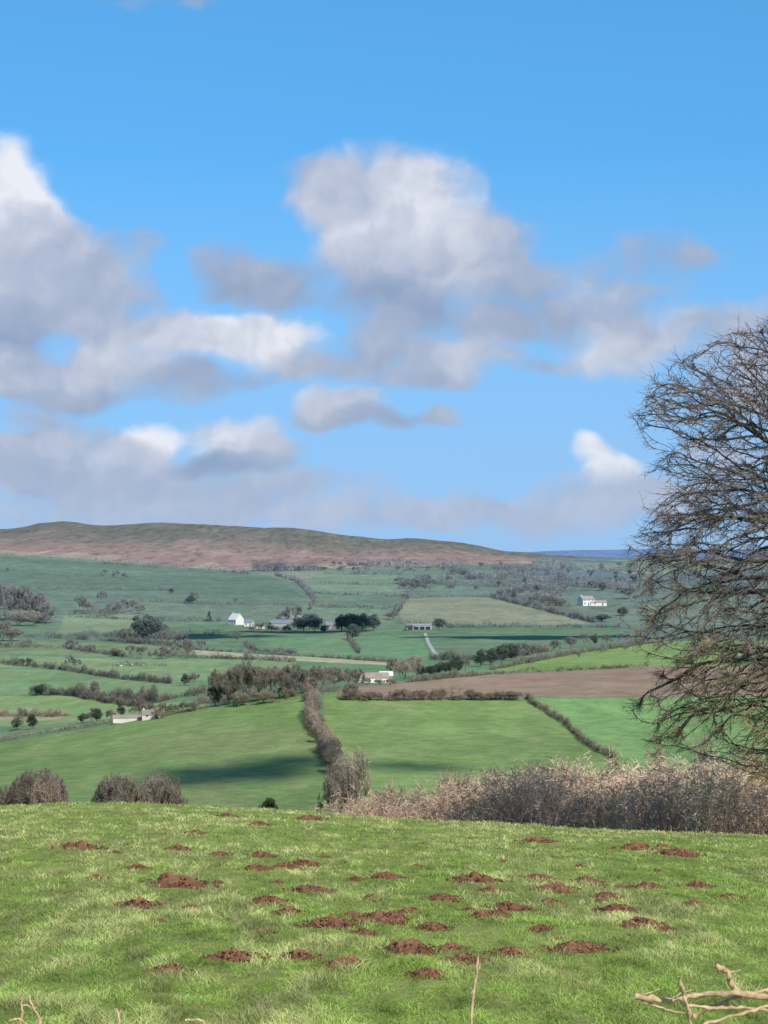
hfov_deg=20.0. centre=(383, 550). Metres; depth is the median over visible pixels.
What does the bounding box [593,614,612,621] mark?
evergreen tree
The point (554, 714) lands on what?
hedgerow
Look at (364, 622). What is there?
evergreen tree
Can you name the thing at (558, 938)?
molehill
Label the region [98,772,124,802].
bare tree
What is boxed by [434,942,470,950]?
molehill
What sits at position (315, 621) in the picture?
evergreen tree
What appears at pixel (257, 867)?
molehill
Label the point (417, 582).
evergreen tree
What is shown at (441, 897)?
molehill
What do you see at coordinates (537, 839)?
molehill
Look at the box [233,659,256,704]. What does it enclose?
bare tree
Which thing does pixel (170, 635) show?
bare tree
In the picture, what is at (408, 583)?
bare tree
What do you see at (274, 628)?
bare shrub
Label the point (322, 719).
bare shrub
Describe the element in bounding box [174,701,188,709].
bare tree
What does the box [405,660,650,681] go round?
hedgerow
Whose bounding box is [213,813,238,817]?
molehill
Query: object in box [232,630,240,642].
bare tree
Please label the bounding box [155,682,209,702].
hedgerow
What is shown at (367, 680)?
bare shrub
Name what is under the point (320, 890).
molehill
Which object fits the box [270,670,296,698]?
bare tree
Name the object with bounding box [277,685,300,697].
bare shrub
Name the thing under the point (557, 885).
molehill
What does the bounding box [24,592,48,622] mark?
bare tree
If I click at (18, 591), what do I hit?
bare tree
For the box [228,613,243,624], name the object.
farmhouse
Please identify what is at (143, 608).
bare tree
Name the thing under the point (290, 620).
barn
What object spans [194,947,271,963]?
molehill
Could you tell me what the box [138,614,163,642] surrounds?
evergreen tree
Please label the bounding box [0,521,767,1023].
ground
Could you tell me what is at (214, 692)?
evergreen tree
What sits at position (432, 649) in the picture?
track
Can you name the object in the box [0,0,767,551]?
sky
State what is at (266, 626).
bare tree
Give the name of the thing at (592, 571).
bare tree
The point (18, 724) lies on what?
evergreen tree
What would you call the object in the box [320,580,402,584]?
hedgerow
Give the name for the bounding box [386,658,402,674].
bare tree
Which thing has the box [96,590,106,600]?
bare tree
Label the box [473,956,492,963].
molehill
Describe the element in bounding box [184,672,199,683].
bare tree
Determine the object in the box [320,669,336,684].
bare tree
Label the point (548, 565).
woodland
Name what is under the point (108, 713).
bare tree
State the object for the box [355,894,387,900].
molehill
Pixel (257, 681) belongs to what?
bare tree
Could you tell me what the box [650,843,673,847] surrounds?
molehill
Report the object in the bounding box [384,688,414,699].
bare shrub
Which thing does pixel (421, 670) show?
evergreen tree
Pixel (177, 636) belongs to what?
bare tree
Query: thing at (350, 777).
bare tree
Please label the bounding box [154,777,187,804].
bare tree
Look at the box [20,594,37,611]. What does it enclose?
bare tree
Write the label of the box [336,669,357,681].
bare tree
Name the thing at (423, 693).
bare shrub
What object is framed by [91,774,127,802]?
bare tree
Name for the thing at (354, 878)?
molehill
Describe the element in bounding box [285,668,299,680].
bare tree
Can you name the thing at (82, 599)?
bare tree
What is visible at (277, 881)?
molehill
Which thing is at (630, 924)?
molehill
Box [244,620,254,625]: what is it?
farmhouse wing
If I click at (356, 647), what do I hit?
hedgerow
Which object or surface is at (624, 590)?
bare tree
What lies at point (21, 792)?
bare tree
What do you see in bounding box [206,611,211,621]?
conifer tree
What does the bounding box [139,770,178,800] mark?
bare tree
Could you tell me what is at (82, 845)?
molehill
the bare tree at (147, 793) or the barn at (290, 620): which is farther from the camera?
the barn at (290, 620)
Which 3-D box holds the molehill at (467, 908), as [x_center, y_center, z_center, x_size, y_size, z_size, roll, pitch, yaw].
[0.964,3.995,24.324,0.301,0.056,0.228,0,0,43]
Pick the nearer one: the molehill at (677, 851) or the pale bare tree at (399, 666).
the molehill at (677, 851)
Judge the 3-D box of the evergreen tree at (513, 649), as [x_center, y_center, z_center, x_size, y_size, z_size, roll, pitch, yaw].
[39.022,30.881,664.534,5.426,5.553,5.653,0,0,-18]
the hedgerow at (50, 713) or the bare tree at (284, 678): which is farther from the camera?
the hedgerow at (50, 713)
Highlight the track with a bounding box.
[424,633,437,654]
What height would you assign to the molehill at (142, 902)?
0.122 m
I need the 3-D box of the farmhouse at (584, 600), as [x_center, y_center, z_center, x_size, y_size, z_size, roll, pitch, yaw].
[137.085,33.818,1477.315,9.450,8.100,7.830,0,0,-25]
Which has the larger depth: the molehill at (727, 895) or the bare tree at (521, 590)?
the bare tree at (521, 590)
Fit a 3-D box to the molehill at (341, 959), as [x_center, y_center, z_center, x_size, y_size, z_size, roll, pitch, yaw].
[-0.312,3.280,17.411,0.571,0.102,0.481,0,0,-41]
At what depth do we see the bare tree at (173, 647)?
833.46 m
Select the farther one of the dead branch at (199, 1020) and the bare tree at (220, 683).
the bare tree at (220, 683)
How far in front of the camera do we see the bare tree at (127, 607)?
1405.00 m
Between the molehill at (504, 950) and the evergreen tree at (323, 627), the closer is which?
the molehill at (504, 950)
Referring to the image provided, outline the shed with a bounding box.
[379,671,392,678]
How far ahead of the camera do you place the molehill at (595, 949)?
19.26 m
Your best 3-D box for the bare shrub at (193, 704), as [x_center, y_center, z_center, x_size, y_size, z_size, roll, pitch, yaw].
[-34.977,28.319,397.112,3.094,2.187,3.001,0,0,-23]
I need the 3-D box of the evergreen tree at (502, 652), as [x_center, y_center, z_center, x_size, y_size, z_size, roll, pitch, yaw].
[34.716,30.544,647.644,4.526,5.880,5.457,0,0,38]
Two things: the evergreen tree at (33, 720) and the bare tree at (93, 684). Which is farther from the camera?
the bare tree at (93, 684)
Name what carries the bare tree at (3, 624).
on the ground at (254, 753)
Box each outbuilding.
[112,715,141,722]
[591,600,606,605]
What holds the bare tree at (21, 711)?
on the ground at (254, 753)
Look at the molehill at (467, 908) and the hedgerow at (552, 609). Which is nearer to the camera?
the molehill at (467, 908)
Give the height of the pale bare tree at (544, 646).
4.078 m
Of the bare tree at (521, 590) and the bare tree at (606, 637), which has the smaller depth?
the bare tree at (606, 637)
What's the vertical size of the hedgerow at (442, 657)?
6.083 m
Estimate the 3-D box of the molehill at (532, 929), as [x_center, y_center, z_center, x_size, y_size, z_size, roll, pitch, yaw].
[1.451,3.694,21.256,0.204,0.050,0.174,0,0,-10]
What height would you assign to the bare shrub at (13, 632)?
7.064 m
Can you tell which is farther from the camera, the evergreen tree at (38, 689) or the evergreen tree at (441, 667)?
the evergreen tree at (38, 689)
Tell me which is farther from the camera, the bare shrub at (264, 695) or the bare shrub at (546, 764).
the bare shrub at (264, 695)
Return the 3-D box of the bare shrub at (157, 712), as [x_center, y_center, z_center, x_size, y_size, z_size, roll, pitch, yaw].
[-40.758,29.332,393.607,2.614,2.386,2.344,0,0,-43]
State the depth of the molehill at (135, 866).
30.41 m
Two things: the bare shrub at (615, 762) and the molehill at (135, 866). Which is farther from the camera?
the bare shrub at (615, 762)
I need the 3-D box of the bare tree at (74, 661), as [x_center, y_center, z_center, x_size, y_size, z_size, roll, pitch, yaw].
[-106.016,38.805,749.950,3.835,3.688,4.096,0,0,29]
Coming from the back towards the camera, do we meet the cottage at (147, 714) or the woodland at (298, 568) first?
the woodland at (298, 568)
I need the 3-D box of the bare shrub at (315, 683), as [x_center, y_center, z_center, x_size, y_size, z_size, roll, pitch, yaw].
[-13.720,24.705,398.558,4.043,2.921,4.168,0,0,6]
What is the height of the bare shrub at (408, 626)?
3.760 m
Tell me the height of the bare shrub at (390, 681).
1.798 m
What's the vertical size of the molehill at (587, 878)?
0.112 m
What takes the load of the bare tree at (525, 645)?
on the ground at (254, 753)
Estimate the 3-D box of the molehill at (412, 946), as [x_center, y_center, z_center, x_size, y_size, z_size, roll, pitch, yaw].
[0.190,3.469,19.111,0.659,0.128,0.806,0,0,14]
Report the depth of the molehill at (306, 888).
26.90 m
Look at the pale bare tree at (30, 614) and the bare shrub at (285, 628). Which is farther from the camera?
the pale bare tree at (30, 614)
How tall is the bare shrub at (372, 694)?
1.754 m
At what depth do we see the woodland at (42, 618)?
1282.44 m
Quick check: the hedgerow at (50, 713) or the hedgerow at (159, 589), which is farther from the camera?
the hedgerow at (159, 589)
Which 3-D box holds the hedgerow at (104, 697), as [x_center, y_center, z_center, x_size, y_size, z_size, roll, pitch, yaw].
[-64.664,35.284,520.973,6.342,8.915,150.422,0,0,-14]
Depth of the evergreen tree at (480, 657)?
613.01 m
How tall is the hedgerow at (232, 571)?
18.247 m
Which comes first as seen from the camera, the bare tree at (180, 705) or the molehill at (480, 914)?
the molehill at (480, 914)
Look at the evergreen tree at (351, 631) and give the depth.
1034.98 m
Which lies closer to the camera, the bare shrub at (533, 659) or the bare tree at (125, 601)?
the bare shrub at (533, 659)
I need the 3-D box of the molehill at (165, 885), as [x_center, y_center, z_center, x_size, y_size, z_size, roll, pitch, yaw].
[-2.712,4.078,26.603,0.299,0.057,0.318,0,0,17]
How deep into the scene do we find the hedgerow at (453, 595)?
1630.18 m
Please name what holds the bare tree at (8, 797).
on the ground at (254, 753)
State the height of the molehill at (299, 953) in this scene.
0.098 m
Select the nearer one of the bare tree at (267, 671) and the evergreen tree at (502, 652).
the bare tree at (267, 671)
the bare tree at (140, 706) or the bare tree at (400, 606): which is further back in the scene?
the bare tree at (400, 606)
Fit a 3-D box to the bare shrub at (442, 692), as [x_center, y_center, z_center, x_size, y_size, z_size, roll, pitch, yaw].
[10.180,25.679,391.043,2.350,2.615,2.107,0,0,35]
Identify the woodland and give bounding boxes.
[0,606,57,622]
[72,602,145,613]
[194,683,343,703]
[251,560,324,570]
[349,554,468,567]
[413,572,517,586]
[440,561,565,575]
[462,567,663,590]
[489,556,658,571]
[499,585,569,606]
[518,578,575,592]
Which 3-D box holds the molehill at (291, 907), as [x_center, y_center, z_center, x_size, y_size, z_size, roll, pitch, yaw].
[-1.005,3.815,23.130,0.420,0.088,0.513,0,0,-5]
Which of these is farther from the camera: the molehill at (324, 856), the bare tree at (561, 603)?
the bare tree at (561, 603)
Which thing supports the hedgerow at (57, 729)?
on the ground at (254, 753)
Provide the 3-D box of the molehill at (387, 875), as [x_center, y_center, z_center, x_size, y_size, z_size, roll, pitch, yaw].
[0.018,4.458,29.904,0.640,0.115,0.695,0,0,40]
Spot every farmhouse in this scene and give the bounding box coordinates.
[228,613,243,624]
[577,595,594,605]
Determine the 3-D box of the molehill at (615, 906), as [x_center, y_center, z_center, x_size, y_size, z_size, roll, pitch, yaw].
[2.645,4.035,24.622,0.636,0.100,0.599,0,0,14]
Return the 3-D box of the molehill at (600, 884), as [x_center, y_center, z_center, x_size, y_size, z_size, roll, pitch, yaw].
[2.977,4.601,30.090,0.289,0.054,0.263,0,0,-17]
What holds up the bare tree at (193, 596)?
on the ground at (254, 753)
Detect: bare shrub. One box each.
[3,628,25,640]
[26,776,66,804]
[96,607,109,615]
[109,648,121,653]
[133,780,142,800]
[152,708,165,718]
[185,701,198,711]
[228,692,249,706]
[255,691,280,703]
[265,625,279,631]
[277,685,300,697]
[281,626,291,631]
[298,691,309,701]
[301,678,318,688]
[311,713,325,726]
[312,722,326,737]
[320,737,341,749]
[320,746,341,765]
[324,746,344,772]
[341,693,352,699]
[352,691,369,699]
[359,677,371,684]
[362,691,375,700]
[367,776,401,816]
[374,679,384,684]
[375,692,383,700]
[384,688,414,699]
[386,678,397,684]
[403,625,414,630]
[412,689,428,699]
[426,765,475,806]
[430,689,438,699]
[437,687,446,698]
[449,695,463,700]
[463,689,474,699]
[468,691,484,699]
[472,759,512,793]
[479,692,496,699]
[482,690,509,700]
[504,690,523,699]
[516,756,556,784]
[528,656,536,662]
[575,650,581,656]
[590,743,626,803]
[597,646,606,652]
[628,732,680,782]
[692,731,733,787]
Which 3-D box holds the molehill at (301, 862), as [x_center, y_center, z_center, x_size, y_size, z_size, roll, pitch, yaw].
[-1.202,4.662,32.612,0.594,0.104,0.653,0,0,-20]
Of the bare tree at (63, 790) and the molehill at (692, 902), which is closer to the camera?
the molehill at (692, 902)
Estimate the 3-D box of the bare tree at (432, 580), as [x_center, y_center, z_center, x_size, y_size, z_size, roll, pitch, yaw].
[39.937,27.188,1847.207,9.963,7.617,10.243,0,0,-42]
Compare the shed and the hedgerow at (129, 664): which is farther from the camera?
the hedgerow at (129, 664)
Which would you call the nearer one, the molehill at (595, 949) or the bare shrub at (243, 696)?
the molehill at (595, 949)
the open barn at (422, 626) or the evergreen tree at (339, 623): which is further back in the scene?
the open barn at (422, 626)
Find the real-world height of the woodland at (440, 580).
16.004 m
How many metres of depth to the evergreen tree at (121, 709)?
434.99 m
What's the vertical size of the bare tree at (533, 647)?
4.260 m
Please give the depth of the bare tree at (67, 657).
773.74 m
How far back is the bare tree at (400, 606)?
1372.97 m
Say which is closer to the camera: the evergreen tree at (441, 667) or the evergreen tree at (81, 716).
the evergreen tree at (81, 716)
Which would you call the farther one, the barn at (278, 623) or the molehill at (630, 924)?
the barn at (278, 623)
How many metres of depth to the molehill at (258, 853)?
34.23 m
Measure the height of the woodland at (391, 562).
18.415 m
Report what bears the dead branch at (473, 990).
on the ground at (254, 753)
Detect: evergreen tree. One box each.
[10,717,21,728]
[26,714,37,728]
[33,684,45,694]
[76,713,85,722]
[90,708,103,721]
[116,705,126,714]
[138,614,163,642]
[180,673,189,683]
[185,596,195,603]
[206,681,222,706]
[220,685,233,702]
[258,797,277,809]
[290,616,300,629]
[292,614,311,630]
[306,614,322,631]
[320,625,328,630]
[333,614,348,630]
[341,613,359,627]
[344,623,362,636]
[353,613,371,630]
[368,613,380,630]
[410,578,419,587]
[416,666,426,675]
[424,665,437,674]
[431,618,447,628]
[433,661,448,673]
[445,660,458,673]
[450,657,463,672]
[472,649,486,666]
[483,648,499,663]
[494,644,509,662]
[503,643,519,657]
[511,589,516,597]
[590,633,598,643]
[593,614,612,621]
[597,582,606,590]
[617,606,628,615]
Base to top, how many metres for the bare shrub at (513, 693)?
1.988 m
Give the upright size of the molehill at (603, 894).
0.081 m
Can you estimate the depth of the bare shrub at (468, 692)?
391.14 m
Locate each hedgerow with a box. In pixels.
[0,550,232,569]
[0,639,195,656]
[0,656,172,683]
[0,704,209,741]
[0,706,71,716]
[1,630,188,647]
[10,583,176,590]
[28,681,159,702]
[43,626,162,638]
[68,612,221,620]
[72,686,154,709]
[99,559,251,573]
[113,660,166,666]
[138,595,295,604]
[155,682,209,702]
[157,649,297,661]
[167,628,240,634]
[193,645,394,661]
[243,639,296,653]
[274,570,317,609]
[301,679,339,770]
[314,589,404,595]
[315,599,392,608]
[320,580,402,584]
[324,569,402,574]
[336,684,517,700]
[346,633,361,652]
[392,594,407,617]
[395,618,429,623]
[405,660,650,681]
[409,591,491,596]
[426,641,548,660]
[445,620,620,627]
[487,639,658,669]
[490,593,597,622]
[524,691,612,757]
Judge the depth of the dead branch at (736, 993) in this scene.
7.00 m
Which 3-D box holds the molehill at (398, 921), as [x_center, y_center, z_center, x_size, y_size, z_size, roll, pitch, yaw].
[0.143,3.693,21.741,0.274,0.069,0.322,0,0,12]
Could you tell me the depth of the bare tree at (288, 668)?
396.01 m
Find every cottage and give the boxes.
[141,708,159,720]
[325,621,335,628]
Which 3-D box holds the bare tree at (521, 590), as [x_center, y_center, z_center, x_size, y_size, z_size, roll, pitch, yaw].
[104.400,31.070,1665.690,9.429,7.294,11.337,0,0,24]
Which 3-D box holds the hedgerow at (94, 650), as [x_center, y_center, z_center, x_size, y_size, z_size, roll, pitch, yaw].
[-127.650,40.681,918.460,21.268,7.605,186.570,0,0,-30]
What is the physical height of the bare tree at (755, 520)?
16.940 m
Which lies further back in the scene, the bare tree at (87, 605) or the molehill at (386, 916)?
the bare tree at (87, 605)
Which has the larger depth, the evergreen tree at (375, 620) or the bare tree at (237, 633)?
the evergreen tree at (375, 620)
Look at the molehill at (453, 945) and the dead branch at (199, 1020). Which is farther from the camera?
the molehill at (453, 945)
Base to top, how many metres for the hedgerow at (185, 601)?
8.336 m
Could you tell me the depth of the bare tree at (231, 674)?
394.90 m
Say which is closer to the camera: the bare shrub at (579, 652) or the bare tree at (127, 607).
the bare shrub at (579, 652)
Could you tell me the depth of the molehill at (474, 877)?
29.35 m
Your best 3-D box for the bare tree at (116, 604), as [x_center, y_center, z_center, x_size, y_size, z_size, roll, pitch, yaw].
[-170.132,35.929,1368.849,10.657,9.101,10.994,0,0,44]
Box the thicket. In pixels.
[302,745,767,834]
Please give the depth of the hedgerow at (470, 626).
1221.23 m
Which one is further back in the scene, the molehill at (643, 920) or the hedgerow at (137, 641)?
the hedgerow at (137, 641)
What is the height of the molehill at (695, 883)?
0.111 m
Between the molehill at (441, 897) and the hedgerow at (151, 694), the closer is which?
the molehill at (441, 897)
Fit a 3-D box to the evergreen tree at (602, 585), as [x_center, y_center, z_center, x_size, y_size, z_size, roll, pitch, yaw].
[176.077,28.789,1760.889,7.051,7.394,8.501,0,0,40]
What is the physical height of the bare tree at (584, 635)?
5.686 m
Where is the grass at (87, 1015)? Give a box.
[0,801,767,1023]
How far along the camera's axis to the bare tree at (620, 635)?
936.21 m
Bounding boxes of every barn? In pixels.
[269,620,286,626]
[279,615,302,622]
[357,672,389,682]
[407,624,431,629]
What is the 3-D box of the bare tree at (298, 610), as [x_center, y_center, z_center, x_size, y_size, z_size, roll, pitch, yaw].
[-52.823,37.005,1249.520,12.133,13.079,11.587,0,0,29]
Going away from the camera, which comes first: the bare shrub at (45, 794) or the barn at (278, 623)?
the bare shrub at (45, 794)
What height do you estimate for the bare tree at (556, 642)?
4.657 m
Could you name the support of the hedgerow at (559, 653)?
on the ground at (254, 753)
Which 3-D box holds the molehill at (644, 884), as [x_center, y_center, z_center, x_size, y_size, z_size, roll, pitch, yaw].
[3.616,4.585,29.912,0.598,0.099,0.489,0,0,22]
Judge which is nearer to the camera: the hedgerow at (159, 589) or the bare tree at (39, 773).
the bare tree at (39, 773)
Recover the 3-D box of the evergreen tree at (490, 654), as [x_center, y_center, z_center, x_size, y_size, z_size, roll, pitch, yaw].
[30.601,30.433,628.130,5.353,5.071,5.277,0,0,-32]
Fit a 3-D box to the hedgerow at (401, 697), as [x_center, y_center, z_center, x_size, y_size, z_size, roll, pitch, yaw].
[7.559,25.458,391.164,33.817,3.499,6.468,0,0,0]
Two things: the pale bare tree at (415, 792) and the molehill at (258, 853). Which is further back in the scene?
the pale bare tree at (415, 792)
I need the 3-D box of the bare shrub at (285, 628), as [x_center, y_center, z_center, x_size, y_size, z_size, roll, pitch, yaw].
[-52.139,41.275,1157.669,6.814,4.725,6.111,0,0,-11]
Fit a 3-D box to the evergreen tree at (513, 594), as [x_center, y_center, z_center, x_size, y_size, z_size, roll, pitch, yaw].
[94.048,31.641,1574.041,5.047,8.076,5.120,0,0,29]
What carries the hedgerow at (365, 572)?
on the ground at (254, 753)
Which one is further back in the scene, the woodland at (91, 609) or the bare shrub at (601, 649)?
the woodland at (91, 609)
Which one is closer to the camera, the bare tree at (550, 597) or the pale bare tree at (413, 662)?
the pale bare tree at (413, 662)
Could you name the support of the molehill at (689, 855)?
on the ground at (254, 753)
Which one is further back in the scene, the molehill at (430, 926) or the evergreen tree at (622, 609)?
the evergreen tree at (622, 609)
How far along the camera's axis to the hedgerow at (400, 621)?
1272.81 m
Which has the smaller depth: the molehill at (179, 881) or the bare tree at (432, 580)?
the molehill at (179, 881)
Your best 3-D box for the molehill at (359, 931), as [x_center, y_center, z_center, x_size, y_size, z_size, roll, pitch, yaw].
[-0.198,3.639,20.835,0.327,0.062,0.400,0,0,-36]
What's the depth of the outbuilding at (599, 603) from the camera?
1474.74 m
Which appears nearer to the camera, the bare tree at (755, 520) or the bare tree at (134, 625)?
the bare tree at (755, 520)
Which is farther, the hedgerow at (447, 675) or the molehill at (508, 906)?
the hedgerow at (447, 675)
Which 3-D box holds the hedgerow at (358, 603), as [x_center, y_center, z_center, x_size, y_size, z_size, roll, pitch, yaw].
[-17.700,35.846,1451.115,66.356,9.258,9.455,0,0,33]
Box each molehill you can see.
[49,840,107,850]
[83,873,110,878]
[114,896,165,909]
[122,864,152,869]
[141,872,218,889]
[141,963,198,975]
[152,883,173,887]
[162,843,195,850]
[180,904,204,909]
[184,829,207,834]
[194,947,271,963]
[207,851,231,855]
[210,880,223,883]
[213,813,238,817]
[233,864,276,870]
[242,850,279,857]
[243,894,294,904]
[246,821,273,825]
[249,927,277,932]
[270,905,308,915]
[271,879,284,883]
[273,948,323,960]
[274,862,298,867]
[282,884,336,893]
[284,858,323,866]
[285,865,307,869]
[291,814,327,820]
[292,913,367,929]
[314,889,329,893]
[315,954,378,968]
[316,854,332,857]
[336,910,362,916]
[343,875,367,881]
[345,928,380,935]
[351,917,370,921]
[352,910,413,923]
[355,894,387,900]
[361,871,409,879]
[367,938,443,956]
[384,918,411,925]
[392,906,430,913]
[400,967,452,979]
[410,922,454,931]
[417,893,465,902]
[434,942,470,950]
[434,953,490,963]
[446,871,508,882]
[455,910,513,918]
[458,906,480,911]
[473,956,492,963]
[474,885,509,892]
[477,901,535,911]
[482,945,534,956]
[491,909,511,914]
[512,835,558,842]
[518,873,555,879]
[523,927,542,932]
[526,881,580,891]
[527,923,557,931]
[532,898,567,904]
[534,939,618,953]
[546,936,567,942]
[547,888,575,893]
[567,875,604,883]
[588,891,624,898]
[589,897,607,902]
[589,946,607,952]
[590,902,643,912]
[591,882,608,885]
[608,842,665,850]
[612,884,630,887]
[615,916,667,926]
[615,922,643,928]
[628,881,668,888]
[647,924,678,931]
[649,847,706,856]
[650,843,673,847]
[675,880,717,887]
[678,853,699,857]
[682,898,713,906]
[713,893,746,898]
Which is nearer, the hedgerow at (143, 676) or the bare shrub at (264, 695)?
the bare shrub at (264, 695)
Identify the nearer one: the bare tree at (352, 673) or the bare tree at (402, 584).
the bare tree at (352, 673)
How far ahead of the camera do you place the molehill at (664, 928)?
21.77 m
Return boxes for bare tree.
[0,580,13,608]
[0,620,11,640]
[0,784,11,804]
[2,583,24,618]
[2,609,26,625]
[3,772,34,804]
[5,594,25,611]
[10,584,32,620]
[10,768,65,802]
[12,706,27,729]
[13,768,54,804]
[16,609,41,625]
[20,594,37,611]
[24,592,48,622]
[39,601,56,623]
[39,771,66,802]
[44,688,56,693]
[52,773,69,802]
[64,655,73,663]
[65,639,77,644]
[72,658,82,667]
[74,595,87,611]
[81,712,92,721]
[82,601,93,613]
[83,644,92,652]
[90,681,99,690]
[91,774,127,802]
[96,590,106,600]
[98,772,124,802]
[102,773,137,802]
[105,710,115,716]
[106,601,121,614]
[113,598,129,610]
[118,627,134,642]
[125,645,138,653]
[126,600,137,611]
[128,706,137,712]
[130,615,142,637]
[133,603,145,610]
[136,645,151,656]
[137,775,170,803]
[138,703,149,710]
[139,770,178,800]
[154,646,169,656]
[154,702,169,716]
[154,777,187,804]
[157,623,170,640]
[161,631,175,639]
[166,704,177,714]
[168,645,179,656]
[170,631,186,643]
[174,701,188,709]
[182,638,193,655]
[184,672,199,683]
[190,591,199,599]
[192,639,205,652]
[207,675,223,685]
[208,667,234,706]
[222,665,250,705]
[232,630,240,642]
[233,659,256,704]
[247,666,270,700]
[258,665,281,699]
[260,621,271,627]
[264,666,282,689]
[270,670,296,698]
[276,611,289,619]
[280,662,306,690]
[282,605,301,618]
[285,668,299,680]
[292,668,316,693]
[304,665,325,680]
[315,772,342,812]
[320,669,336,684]
[324,756,359,813]
[326,666,348,688]
[327,742,372,811]
[327,754,351,811]
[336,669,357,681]
[342,682,358,694]
[347,668,364,686]
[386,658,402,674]
[389,610,397,618]
[393,658,411,679]
[394,603,402,615]
[395,581,406,588]
[403,653,424,676]
[403,780,426,814]
[405,580,416,590]
[421,574,430,580]
[425,579,436,585]
[460,569,469,574]
[462,658,469,670]
[491,590,502,595]
[514,587,525,595]
[515,641,531,656]
[527,644,539,652]
[538,643,549,653]
[545,595,556,602]
[549,640,563,650]
[550,754,589,789]
[556,599,566,606]
[564,637,577,648]
[578,633,591,646]
[586,569,595,575]
[586,580,596,587]
[601,634,611,642]
[609,314,767,788]
[614,634,628,641]
[620,587,635,598]
[736,755,767,782]
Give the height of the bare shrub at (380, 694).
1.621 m
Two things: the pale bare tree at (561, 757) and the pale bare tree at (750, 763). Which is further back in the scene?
the pale bare tree at (561, 757)
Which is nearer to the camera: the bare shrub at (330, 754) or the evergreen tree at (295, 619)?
the bare shrub at (330, 754)
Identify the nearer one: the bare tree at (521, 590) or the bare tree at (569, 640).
the bare tree at (569, 640)
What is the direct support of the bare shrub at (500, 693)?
on the ground at (254, 753)
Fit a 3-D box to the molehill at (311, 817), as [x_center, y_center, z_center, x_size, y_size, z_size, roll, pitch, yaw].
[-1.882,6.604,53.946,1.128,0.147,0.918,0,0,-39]
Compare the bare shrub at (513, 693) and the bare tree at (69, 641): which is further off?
the bare tree at (69, 641)
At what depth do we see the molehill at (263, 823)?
47.89 m
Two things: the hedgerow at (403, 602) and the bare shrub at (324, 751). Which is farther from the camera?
the hedgerow at (403, 602)
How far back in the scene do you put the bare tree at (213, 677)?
396.23 m
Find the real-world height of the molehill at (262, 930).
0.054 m
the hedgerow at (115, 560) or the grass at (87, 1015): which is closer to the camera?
the grass at (87, 1015)
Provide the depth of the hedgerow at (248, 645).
882.41 m
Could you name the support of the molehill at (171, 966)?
on the ground at (254, 753)
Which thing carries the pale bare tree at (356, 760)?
on the ground at (254, 753)
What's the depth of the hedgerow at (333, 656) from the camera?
800.07 m
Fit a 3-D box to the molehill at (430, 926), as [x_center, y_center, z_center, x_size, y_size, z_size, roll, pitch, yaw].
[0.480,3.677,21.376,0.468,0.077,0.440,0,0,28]
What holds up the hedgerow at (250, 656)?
on the ground at (254, 753)
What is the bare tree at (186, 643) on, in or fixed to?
on the ground at (254, 753)
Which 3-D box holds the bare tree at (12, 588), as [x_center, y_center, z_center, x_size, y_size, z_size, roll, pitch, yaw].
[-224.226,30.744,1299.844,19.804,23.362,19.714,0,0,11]
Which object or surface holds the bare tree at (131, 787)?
on the ground at (254, 753)
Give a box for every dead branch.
[9,995,41,1023]
[115,1008,120,1023]
[185,1018,205,1023]
[470,954,480,1023]
[634,963,767,1023]
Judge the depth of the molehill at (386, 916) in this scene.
21.98 m
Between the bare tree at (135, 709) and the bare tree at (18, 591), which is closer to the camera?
the bare tree at (135, 709)
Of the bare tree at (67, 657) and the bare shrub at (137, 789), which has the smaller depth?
the bare shrub at (137, 789)
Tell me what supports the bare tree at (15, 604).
on the ground at (254, 753)
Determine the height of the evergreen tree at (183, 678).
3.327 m
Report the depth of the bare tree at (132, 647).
854.46 m
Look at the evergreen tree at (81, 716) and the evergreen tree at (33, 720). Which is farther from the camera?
the evergreen tree at (33, 720)
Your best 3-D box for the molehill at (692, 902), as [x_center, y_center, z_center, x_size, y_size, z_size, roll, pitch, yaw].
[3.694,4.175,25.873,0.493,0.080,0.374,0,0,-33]
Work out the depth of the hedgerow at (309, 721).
349.01 m
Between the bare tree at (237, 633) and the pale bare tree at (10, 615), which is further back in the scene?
the pale bare tree at (10, 615)
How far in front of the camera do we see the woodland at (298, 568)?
2325.66 m
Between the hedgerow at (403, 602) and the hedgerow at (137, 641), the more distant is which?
the hedgerow at (403, 602)
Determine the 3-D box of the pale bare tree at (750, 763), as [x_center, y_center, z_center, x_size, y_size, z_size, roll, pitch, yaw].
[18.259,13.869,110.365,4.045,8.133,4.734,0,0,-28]
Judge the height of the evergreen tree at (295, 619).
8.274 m
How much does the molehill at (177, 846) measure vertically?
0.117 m
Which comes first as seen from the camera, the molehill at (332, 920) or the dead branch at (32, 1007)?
the dead branch at (32, 1007)
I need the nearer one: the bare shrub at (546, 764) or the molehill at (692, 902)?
the molehill at (692, 902)
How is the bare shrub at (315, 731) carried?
on the ground at (254, 753)
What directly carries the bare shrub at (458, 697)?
on the ground at (254, 753)
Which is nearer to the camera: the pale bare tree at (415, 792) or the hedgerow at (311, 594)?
the pale bare tree at (415, 792)
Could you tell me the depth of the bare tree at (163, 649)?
819.01 m
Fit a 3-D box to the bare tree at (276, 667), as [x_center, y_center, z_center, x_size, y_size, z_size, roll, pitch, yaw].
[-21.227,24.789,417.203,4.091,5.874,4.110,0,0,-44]
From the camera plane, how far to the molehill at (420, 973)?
16.70 m
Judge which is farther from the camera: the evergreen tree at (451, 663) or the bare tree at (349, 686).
the evergreen tree at (451, 663)

